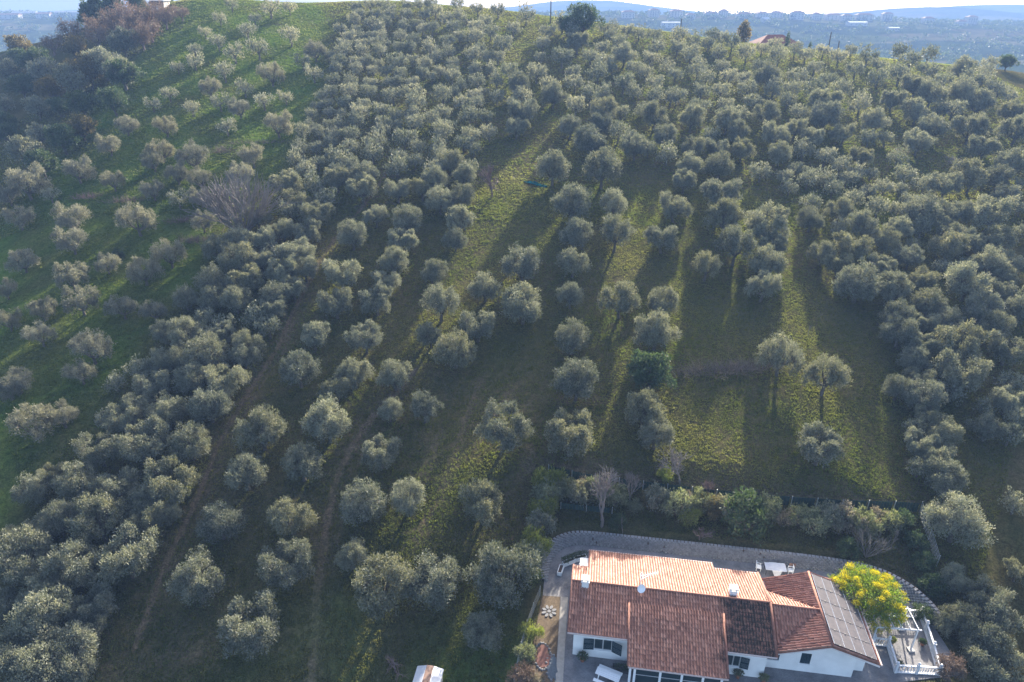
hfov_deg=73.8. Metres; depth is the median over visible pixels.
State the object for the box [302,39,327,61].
olive tree
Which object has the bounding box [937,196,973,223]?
olive tree
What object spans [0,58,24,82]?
gully tree
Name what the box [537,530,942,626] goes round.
retaining wall
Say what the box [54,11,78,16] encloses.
house
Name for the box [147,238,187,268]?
olive tree
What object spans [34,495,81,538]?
olive tree
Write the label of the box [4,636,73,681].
olive tree
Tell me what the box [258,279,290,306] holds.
olive tree
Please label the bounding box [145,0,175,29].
bare gully tree
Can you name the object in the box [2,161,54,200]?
olive tree
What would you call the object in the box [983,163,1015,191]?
olive tree
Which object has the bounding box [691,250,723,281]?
olive tree
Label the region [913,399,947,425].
olive tree
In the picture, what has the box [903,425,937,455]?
olive tree
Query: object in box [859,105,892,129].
olive tree
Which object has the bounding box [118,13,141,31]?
bare gully tree
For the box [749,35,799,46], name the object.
farmhouse
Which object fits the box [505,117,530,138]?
olive tree
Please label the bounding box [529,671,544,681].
garden shrub
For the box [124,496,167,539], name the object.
olive tree
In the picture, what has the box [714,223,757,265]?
olive tree
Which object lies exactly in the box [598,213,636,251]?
olive tree
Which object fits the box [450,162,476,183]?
olive tree
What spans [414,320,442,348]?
olive tree
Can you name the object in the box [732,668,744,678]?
potted plant
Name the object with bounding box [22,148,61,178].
gully tree
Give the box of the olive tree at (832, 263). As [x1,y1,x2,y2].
[820,252,853,278]
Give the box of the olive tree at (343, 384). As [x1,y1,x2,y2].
[315,370,356,401]
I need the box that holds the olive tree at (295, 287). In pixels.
[280,274,305,300]
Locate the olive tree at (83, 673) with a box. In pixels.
[64,652,99,681]
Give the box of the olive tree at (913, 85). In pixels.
[898,72,930,99]
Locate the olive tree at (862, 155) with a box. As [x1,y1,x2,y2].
[847,145,874,166]
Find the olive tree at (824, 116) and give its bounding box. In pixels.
[809,99,845,128]
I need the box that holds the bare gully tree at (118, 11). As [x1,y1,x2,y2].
[112,0,135,30]
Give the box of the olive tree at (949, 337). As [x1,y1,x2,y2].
[932,318,991,358]
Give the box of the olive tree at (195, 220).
[188,209,216,232]
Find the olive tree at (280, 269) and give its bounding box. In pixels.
[262,252,296,283]
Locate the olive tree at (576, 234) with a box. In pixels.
[559,216,594,249]
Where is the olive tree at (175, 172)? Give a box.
[162,159,192,184]
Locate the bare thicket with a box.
[180,166,296,231]
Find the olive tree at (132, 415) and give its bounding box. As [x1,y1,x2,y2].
[101,401,141,433]
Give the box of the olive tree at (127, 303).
[101,294,138,318]
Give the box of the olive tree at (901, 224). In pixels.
[883,214,914,237]
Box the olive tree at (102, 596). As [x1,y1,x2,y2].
[60,581,120,625]
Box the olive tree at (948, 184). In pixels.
[928,169,963,198]
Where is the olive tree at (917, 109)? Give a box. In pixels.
[900,96,929,125]
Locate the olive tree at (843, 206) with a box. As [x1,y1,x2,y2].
[822,196,856,221]
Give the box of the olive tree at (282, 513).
[264,496,320,538]
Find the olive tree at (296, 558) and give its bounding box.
[256,536,315,591]
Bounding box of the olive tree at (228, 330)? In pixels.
[205,319,236,345]
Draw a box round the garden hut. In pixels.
[413,665,443,681]
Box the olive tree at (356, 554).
[333,537,368,573]
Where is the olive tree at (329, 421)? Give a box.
[299,392,353,444]
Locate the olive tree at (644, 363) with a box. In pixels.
[626,348,677,393]
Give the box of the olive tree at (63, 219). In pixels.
[48,200,93,232]
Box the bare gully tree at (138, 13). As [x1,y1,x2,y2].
[129,1,158,32]
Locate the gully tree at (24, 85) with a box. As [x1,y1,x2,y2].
[2,73,36,98]
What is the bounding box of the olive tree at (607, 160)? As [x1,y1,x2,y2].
[581,145,622,188]
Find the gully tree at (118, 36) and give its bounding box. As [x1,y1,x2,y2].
[105,25,138,57]
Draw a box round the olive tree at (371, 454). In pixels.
[360,432,402,472]
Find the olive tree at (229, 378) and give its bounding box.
[200,362,251,397]
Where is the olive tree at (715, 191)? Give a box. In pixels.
[700,177,743,206]
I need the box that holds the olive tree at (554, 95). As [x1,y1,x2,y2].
[539,80,567,108]
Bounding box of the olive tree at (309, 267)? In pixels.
[288,253,318,281]
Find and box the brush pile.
[607,355,813,382]
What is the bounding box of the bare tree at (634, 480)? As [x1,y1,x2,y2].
[618,472,644,500]
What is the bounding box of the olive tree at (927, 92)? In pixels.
[913,77,949,107]
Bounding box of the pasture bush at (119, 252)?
[111,247,126,258]
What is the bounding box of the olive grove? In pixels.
[39,0,1023,665]
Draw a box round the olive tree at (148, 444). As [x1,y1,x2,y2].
[108,414,174,464]
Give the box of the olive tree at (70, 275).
[49,260,90,288]
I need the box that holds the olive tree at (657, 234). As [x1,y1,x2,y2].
[642,225,678,253]
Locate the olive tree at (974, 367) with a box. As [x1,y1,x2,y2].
[932,347,995,392]
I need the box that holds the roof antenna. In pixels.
[637,571,657,592]
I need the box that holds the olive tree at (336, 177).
[322,165,350,193]
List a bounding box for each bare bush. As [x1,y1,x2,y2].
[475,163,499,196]
[655,446,694,483]
[700,480,716,493]
[942,154,963,168]
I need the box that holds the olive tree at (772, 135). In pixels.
[761,119,790,144]
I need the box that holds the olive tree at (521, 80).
[507,70,530,92]
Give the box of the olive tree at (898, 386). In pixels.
[881,373,913,401]
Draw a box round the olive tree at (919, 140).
[902,126,939,155]
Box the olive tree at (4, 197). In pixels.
[0,184,23,205]
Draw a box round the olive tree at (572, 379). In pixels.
[548,356,599,401]
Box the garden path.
[555,597,567,681]
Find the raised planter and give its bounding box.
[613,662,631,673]
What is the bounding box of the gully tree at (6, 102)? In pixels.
[0,93,15,112]
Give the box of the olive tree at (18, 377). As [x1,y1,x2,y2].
[0,365,34,393]
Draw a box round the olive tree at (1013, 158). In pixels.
[988,144,1023,178]
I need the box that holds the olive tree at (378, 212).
[361,204,389,227]
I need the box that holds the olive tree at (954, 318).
[934,304,966,326]
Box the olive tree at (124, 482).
[88,467,140,499]
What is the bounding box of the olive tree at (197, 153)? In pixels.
[174,137,211,170]
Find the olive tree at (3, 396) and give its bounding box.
[0,380,27,402]
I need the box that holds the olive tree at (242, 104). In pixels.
[227,95,250,118]
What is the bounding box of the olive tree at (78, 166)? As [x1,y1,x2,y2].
[60,154,97,183]
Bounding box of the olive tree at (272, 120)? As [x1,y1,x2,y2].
[262,109,293,138]
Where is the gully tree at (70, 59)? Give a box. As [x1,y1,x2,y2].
[55,57,82,71]
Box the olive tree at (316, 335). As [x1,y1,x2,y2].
[300,320,330,350]
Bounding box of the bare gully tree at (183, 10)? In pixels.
[171,5,189,20]
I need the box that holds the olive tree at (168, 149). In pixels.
[143,138,175,162]
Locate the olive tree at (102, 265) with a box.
[92,251,122,273]
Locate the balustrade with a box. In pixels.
[874,607,943,675]
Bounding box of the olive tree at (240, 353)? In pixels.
[227,342,263,368]
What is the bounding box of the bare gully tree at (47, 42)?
[37,32,64,55]
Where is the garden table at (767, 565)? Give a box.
[764,562,784,574]
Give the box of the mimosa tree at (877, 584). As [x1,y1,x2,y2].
[826,561,910,633]
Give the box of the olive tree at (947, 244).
[924,226,971,261]
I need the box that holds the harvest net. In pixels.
[524,181,547,186]
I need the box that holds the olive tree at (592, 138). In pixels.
[572,122,608,156]
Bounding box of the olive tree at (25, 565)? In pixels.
[0,523,56,586]
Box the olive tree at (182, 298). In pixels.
[170,282,200,309]
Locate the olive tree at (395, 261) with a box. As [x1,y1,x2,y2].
[377,244,409,276]
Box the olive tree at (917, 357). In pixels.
[896,344,934,370]
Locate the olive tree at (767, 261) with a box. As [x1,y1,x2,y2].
[746,243,788,275]
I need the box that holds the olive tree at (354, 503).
[338,477,387,527]
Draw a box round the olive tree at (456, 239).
[439,225,468,251]
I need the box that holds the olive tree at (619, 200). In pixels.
[598,187,628,216]
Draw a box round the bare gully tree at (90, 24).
[81,13,108,33]
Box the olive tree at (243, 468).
[223,451,268,490]
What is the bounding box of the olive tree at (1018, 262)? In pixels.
[1000,249,1023,273]
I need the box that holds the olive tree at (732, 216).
[702,196,746,232]
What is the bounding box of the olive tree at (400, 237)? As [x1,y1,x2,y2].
[386,228,418,252]
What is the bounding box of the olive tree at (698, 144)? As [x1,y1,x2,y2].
[679,134,706,158]
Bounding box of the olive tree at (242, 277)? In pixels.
[224,262,265,293]
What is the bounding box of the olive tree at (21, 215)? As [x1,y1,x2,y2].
[0,205,35,230]
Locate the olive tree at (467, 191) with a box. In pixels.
[449,180,475,206]
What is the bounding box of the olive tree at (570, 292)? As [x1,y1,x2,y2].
[555,281,583,308]
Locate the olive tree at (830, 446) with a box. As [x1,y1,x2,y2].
[796,420,844,468]
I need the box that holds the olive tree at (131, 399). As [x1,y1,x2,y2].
[120,392,155,417]
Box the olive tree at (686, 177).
[672,167,696,193]
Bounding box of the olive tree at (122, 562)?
[86,518,163,586]
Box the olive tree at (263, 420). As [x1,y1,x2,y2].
[231,404,289,451]
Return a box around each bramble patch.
[59,192,107,199]
[89,193,157,203]
[161,214,194,223]
[168,232,208,243]
[207,144,237,153]
[217,138,292,145]
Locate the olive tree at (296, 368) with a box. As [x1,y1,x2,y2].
[277,348,321,387]
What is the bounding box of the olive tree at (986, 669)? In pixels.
[957,637,1023,681]
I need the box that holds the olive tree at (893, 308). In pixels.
[879,296,917,325]
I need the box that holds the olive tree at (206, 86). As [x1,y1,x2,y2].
[198,75,222,95]
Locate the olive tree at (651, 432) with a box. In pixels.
[636,413,675,449]
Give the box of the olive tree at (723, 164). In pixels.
[701,147,735,178]
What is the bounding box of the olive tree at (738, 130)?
[726,118,750,140]
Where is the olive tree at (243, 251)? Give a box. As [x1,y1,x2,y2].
[214,238,255,273]
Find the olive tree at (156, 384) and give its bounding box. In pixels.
[131,368,171,400]
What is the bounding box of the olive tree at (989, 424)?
[964,411,1010,441]
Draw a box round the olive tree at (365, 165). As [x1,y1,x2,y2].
[343,155,379,179]
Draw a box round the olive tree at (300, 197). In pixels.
[281,187,313,214]
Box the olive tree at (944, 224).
[935,216,968,237]
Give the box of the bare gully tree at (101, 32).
[82,25,108,46]
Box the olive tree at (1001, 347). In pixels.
[986,329,1023,365]
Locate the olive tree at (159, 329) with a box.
[148,319,175,344]
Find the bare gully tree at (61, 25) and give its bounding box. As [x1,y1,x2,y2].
[55,17,83,36]
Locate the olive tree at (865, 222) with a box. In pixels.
[846,208,879,239]
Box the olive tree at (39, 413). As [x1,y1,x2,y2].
[2,401,56,442]
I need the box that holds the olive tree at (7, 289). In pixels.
[0,277,17,299]
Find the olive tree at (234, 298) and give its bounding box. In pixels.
[217,284,254,314]
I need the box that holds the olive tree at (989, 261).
[967,243,1012,276]
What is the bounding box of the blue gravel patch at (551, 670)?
[545,653,557,680]
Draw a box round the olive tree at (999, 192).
[991,181,1023,203]
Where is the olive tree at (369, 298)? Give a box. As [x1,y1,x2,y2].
[356,280,392,315]
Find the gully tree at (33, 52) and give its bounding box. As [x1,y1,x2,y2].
[14,45,54,68]
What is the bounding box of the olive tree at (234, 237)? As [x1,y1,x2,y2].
[221,223,247,249]
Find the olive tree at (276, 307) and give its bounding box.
[257,295,287,318]
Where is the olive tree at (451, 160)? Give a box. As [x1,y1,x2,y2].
[436,149,465,176]
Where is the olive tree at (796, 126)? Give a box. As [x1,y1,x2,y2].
[784,118,808,139]
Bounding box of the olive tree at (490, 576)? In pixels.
[461,540,541,609]
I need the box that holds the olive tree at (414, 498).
[388,476,425,516]
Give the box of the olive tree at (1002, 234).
[982,224,1019,256]
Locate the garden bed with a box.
[532,595,559,681]
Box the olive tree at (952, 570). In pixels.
[936,561,974,593]
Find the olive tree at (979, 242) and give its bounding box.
[955,225,988,254]
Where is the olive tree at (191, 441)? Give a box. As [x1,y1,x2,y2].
[166,420,211,460]
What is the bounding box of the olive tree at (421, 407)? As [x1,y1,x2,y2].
[410,388,443,423]
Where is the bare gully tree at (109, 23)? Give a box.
[97,6,124,30]
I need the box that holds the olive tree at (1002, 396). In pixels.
[986,384,1023,414]
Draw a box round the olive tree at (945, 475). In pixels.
[923,454,969,499]
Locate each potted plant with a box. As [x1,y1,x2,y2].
[576,650,588,662]
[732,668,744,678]
[758,672,769,681]
[888,635,896,644]
[918,638,926,645]
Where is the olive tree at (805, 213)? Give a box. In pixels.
[795,204,825,231]
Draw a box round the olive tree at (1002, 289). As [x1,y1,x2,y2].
[980,276,1015,301]
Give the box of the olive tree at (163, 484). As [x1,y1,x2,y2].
[138,453,202,505]
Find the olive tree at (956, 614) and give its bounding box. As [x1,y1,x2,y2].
[938,599,987,637]
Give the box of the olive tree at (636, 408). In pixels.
[623,387,665,427]
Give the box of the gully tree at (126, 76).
[102,58,146,90]
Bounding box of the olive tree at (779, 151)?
[767,139,792,166]
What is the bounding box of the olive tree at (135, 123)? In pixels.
[113,114,139,135]
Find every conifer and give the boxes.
[76,0,91,26]
[80,0,104,22]
[94,0,123,17]
[126,0,147,9]
[736,19,752,41]
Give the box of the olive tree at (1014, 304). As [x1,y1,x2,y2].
[999,289,1023,323]
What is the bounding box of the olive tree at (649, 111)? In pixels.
[639,99,669,130]
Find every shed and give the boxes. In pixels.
[148,0,170,9]
[660,22,680,27]
[760,17,769,21]
[845,21,867,25]
[886,27,899,30]
[954,20,967,24]
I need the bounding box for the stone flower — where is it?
[542,605,555,617]
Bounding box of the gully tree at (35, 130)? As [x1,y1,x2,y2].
[25,121,50,145]
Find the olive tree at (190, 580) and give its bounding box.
[163,543,227,606]
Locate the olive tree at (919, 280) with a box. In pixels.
[906,264,941,291]
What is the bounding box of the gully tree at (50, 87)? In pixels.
[30,73,65,97]
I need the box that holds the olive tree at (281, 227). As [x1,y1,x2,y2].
[269,217,295,242]
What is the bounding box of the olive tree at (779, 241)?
[757,229,788,256]
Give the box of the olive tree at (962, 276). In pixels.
[943,259,992,302]
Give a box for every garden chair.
[755,560,761,571]
[787,564,794,573]
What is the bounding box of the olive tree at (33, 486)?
[9,470,52,505]
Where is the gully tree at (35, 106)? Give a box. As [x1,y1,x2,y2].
[19,94,51,120]
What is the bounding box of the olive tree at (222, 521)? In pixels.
[194,500,250,544]
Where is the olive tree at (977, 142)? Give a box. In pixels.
[963,134,1002,161]
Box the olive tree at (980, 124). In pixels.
[948,111,990,144]
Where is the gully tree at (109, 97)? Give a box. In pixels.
[95,86,131,116]
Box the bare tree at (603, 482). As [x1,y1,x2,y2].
[589,464,620,527]
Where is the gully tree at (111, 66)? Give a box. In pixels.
[101,57,140,88]
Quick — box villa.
[567,549,882,681]
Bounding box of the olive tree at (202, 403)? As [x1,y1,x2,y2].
[185,379,235,422]
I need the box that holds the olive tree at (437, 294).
[419,282,461,322]
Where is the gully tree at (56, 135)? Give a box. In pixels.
[42,122,82,154]
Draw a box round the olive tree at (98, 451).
[69,430,126,467]
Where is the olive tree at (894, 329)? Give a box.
[878,311,920,347]
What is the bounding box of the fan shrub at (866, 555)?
[852,521,896,557]
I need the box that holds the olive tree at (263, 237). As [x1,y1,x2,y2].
[239,224,277,250]
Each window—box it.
[593,639,611,651]
[728,655,740,667]
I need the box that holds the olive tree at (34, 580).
[13,568,75,609]
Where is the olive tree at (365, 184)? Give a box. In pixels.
[343,172,378,203]
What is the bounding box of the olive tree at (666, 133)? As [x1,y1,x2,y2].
[653,123,678,147]
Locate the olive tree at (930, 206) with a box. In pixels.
[896,189,945,225]
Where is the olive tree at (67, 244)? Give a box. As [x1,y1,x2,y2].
[50,224,89,254]
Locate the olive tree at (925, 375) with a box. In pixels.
[901,366,936,386]
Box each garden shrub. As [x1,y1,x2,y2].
[505,659,537,681]
[511,640,537,664]
[517,618,545,643]
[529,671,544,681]
[575,474,593,491]
[626,497,643,514]
[638,486,662,509]
[656,465,675,483]
[676,505,702,526]
[680,489,699,509]
[698,491,725,521]
[774,507,799,527]
[798,505,833,537]
[830,498,868,534]
[836,535,863,564]
[869,504,892,531]
[890,507,918,529]
[903,528,931,552]
[907,548,938,573]
[911,601,936,626]
[916,571,951,600]
[933,612,959,639]
[934,650,969,681]
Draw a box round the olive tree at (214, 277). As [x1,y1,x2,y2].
[192,262,230,292]
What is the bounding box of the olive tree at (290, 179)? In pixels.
[267,167,303,193]
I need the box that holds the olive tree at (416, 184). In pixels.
[407,177,437,201]
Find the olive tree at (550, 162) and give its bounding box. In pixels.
[534,148,571,185]
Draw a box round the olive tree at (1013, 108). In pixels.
[994,98,1023,120]
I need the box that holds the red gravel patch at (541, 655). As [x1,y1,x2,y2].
[534,642,551,670]
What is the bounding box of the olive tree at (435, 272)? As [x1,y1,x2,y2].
[420,258,447,286]
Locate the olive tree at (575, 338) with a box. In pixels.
[554,315,591,354]
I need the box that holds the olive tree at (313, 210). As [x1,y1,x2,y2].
[298,199,335,229]
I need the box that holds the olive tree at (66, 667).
[39,620,102,681]
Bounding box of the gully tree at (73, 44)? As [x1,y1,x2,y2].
[60,33,87,57]
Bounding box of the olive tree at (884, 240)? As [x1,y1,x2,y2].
[870,223,902,254]
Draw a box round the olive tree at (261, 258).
[248,247,273,272]
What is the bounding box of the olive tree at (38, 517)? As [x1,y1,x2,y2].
[21,511,54,543]
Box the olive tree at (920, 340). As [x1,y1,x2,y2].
[905,331,941,353]
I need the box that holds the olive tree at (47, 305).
[24,296,57,320]
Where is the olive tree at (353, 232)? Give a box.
[335,218,368,250]
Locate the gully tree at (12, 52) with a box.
[3,47,26,62]
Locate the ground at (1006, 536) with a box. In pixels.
[0,0,1023,681]
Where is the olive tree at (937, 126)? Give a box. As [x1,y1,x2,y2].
[917,112,954,140]
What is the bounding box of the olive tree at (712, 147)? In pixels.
[704,137,729,155]
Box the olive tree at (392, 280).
[369,269,401,294]
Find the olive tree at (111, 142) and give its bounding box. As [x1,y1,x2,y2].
[93,132,121,155]
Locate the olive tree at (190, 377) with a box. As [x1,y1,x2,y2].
[171,358,210,393]
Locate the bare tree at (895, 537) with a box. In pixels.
[891,529,899,545]
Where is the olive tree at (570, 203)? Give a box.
[551,181,592,219]
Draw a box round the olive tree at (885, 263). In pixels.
[866,252,897,277]
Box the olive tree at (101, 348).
[66,327,117,364]
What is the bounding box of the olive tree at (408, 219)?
[391,203,423,232]
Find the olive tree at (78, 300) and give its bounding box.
[59,283,100,315]
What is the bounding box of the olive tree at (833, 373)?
[801,352,853,396]
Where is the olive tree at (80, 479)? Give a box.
[47,458,100,501]
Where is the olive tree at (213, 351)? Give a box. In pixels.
[178,327,229,368]
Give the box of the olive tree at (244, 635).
[216,588,279,661]
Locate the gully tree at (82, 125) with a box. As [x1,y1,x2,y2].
[59,112,98,141]
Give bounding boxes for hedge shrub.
[511,537,547,567]
[514,551,544,587]
[520,524,554,556]
[525,506,557,536]
[526,494,559,518]
[529,476,563,511]
[531,464,566,490]
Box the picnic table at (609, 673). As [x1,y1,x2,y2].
[593,664,622,681]
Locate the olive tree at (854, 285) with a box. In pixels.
[831,256,883,303]
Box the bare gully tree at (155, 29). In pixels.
[134,17,163,42]
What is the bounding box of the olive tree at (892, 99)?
[878,89,907,112]
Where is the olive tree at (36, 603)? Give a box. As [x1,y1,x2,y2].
[1,581,75,645]
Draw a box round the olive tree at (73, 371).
[60,356,97,384]
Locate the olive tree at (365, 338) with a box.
[342,318,383,353]
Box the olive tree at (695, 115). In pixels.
[677,102,706,132]
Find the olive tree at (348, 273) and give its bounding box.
[322,258,362,288]
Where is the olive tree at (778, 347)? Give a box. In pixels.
[752,329,807,377]
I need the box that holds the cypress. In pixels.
[784,31,790,46]
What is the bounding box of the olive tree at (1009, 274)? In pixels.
[991,263,1020,284]
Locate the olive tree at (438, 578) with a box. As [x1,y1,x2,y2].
[403,548,464,615]
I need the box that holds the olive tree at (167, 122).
[151,115,177,136]
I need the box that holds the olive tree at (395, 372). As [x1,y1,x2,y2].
[375,358,412,390]
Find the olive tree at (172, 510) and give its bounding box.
[151,496,183,527]
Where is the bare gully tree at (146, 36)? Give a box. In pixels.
[128,22,154,50]
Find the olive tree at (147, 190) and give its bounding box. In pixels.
[137,179,164,200]
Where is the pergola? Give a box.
[864,604,921,651]
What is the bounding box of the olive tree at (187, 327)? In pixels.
[165,313,205,350]
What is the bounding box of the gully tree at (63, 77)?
[49,62,93,92]
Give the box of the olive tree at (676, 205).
[658,189,693,222]
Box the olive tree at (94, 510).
[64,487,132,549]
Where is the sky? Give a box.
[0,0,1023,13]
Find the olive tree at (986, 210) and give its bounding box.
[963,193,1020,233]
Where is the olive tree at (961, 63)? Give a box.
[945,54,980,78]
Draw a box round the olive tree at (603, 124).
[587,110,612,135]
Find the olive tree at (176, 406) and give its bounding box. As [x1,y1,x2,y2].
[142,391,189,430]
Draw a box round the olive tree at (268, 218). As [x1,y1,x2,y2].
[244,205,273,227]
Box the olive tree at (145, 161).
[138,148,166,171]
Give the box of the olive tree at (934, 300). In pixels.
[906,284,948,317]
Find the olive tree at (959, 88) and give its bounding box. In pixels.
[946,72,978,106]
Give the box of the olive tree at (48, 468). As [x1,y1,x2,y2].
[35,461,66,489]
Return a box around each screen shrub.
[551,470,571,499]
[562,478,590,507]
[585,474,620,508]
[605,481,629,509]
[643,480,672,511]
[657,487,697,522]
[690,486,714,513]
[711,492,740,521]
[750,490,782,526]
[782,502,816,531]
[814,498,846,534]
[844,502,884,540]
[878,508,908,535]
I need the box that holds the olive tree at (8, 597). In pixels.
[0,584,24,621]
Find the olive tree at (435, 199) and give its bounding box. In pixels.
[425,183,453,214]
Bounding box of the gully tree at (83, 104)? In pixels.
[61,89,101,114]
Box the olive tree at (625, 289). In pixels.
[595,279,641,318]
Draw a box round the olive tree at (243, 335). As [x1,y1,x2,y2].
[230,327,268,353]
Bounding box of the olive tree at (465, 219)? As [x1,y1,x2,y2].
[444,204,475,232]
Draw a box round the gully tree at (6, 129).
[0,122,20,141]
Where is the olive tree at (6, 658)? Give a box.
[0,614,57,677]
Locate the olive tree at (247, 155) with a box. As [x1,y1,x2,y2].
[237,141,263,167]
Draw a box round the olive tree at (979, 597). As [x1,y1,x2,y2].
[962,573,1017,610]
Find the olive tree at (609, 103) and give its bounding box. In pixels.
[589,95,620,118]
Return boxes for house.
[0,13,22,18]
[11,11,36,16]
[35,12,52,17]
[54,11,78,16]
[621,10,634,17]
[647,8,659,16]
[669,9,682,17]
[685,13,695,18]
[703,11,717,17]
[718,9,727,16]
[735,12,751,17]
[755,11,768,16]
[769,11,782,17]
[789,11,804,19]
[809,12,821,19]
[822,13,840,19]
[839,14,852,21]
[853,13,873,20]
[880,12,893,20]
[920,16,934,23]
[964,15,978,23]
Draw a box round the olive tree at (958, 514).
[921,489,997,549]
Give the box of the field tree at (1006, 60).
[998,54,1020,70]
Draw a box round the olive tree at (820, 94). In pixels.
[805,87,845,110]
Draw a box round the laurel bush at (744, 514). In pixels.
[720,486,774,547]
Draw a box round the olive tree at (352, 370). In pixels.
[334,356,374,386]
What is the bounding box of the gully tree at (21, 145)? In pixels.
[3,134,44,164]
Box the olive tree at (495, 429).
[474,397,534,454]
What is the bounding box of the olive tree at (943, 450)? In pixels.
[911,433,957,467]
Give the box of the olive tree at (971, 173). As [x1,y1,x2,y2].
[948,157,989,193]
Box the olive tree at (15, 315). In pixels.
[0,306,23,331]
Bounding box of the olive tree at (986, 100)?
[957,87,997,113]
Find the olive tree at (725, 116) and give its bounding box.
[711,104,741,133]
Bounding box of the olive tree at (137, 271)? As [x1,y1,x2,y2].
[123,256,166,285]
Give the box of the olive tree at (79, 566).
[35,538,102,590]
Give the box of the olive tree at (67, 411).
[42,398,80,427]
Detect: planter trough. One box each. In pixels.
[557,564,563,575]
[560,552,575,566]
[572,550,588,561]
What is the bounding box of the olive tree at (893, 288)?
[877,269,915,303]
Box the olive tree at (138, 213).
[113,201,158,236]
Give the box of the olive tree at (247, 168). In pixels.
[224,160,255,186]
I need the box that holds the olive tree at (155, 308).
[136,299,168,321]
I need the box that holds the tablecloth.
[769,562,786,575]
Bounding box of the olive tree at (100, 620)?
[69,609,107,639]
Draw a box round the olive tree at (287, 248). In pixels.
[276,235,316,261]
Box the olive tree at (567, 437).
[543,406,595,460]
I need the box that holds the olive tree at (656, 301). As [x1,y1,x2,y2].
[647,286,679,315]
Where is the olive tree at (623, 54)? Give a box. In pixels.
[611,40,638,67]
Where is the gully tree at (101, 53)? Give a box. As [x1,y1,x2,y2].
[80,46,125,81]
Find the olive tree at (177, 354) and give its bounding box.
[161,345,191,372]
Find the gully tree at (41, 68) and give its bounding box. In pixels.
[24,55,58,80]
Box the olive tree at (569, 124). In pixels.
[556,113,581,138]
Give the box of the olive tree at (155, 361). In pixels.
[144,346,175,373]
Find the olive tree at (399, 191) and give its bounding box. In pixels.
[382,178,410,202]
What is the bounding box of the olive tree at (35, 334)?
[19,320,57,346]
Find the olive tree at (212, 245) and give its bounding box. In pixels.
[200,232,231,261]
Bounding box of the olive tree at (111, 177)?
[97,170,125,191]
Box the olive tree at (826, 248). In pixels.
[804,239,836,265]
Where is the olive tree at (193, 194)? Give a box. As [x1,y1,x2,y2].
[185,185,210,207]
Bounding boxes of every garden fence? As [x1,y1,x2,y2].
[513,586,540,680]
[548,465,922,511]
[560,503,612,512]
[919,501,940,566]
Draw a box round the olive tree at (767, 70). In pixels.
[752,58,784,86]
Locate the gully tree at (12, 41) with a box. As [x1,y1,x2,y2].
[2,33,32,51]
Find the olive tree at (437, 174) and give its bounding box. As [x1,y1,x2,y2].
[420,163,450,189]
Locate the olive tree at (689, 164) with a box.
[676,150,705,173]
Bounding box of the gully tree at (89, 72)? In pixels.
[65,50,104,88]
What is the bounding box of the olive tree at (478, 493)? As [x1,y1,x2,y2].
[457,477,502,528]
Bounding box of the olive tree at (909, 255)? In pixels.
[891,243,925,269]
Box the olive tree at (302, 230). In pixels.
[290,215,321,245]
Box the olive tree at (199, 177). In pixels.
[186,165,212,186]
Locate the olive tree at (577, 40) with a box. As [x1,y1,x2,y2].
[566,31,589,53]
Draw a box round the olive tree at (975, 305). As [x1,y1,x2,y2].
[960,290,1006,324]
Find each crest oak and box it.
[557,14,573,36]
[563,1,605,34]
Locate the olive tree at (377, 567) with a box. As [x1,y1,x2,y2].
[351,550,415,622]
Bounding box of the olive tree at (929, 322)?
[911,312,941,333]
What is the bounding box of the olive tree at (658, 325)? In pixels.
[632,306,682,350]
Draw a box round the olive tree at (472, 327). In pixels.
[456,309,495,341]
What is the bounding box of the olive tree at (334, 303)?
[315,285,353,318]
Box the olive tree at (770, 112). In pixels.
[749,99,781,124]
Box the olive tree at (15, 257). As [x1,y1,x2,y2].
[2,247,41,272]
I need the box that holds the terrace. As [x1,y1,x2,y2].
[543,543,953,681]
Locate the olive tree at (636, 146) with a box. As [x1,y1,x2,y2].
[618,129,654,160]
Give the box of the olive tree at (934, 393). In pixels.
[902,374,948,409]
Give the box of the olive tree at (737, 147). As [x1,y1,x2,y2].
[727,137,756,161]
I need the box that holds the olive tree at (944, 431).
[925,414,964,445]
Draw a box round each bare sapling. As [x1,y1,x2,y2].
[385,655,406,681]
[693,527,714,539]
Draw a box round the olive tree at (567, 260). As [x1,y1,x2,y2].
[555,245,591,277]
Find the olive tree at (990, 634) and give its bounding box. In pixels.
[957,614,1016,659]
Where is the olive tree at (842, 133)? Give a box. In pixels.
[827,121,856,145]
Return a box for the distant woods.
[0,8,1023,68]
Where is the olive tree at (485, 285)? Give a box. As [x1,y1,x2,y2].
[466,269,503,302]
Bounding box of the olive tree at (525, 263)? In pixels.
[499,241,542,281]
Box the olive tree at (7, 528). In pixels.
[0,518,36,547]
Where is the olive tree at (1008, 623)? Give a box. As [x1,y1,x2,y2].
[963,593,1023,637]
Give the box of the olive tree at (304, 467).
[280,441,325,481]
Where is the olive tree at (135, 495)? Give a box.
[125,480,162,513]
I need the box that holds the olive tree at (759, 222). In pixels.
[743,199,791,239]
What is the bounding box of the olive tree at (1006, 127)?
[992,114,1023,145]
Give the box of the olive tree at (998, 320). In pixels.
[975,309,1017,338]
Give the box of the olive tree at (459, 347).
[430,325,477,368]
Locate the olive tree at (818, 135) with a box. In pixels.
[799,126,825,146]
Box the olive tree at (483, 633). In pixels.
[461,609,505,654]
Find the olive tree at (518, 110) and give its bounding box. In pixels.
[505,96,539,123]
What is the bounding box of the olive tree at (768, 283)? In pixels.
[742,269,783,301]
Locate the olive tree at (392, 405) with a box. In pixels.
[377,396,404,422]
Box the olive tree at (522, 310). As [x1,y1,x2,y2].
[499,280,542,324]
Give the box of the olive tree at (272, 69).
[255,62,285,86]
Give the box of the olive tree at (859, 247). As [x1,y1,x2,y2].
[831,230,875,260]
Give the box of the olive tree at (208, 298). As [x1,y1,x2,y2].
[196,284,223,311]

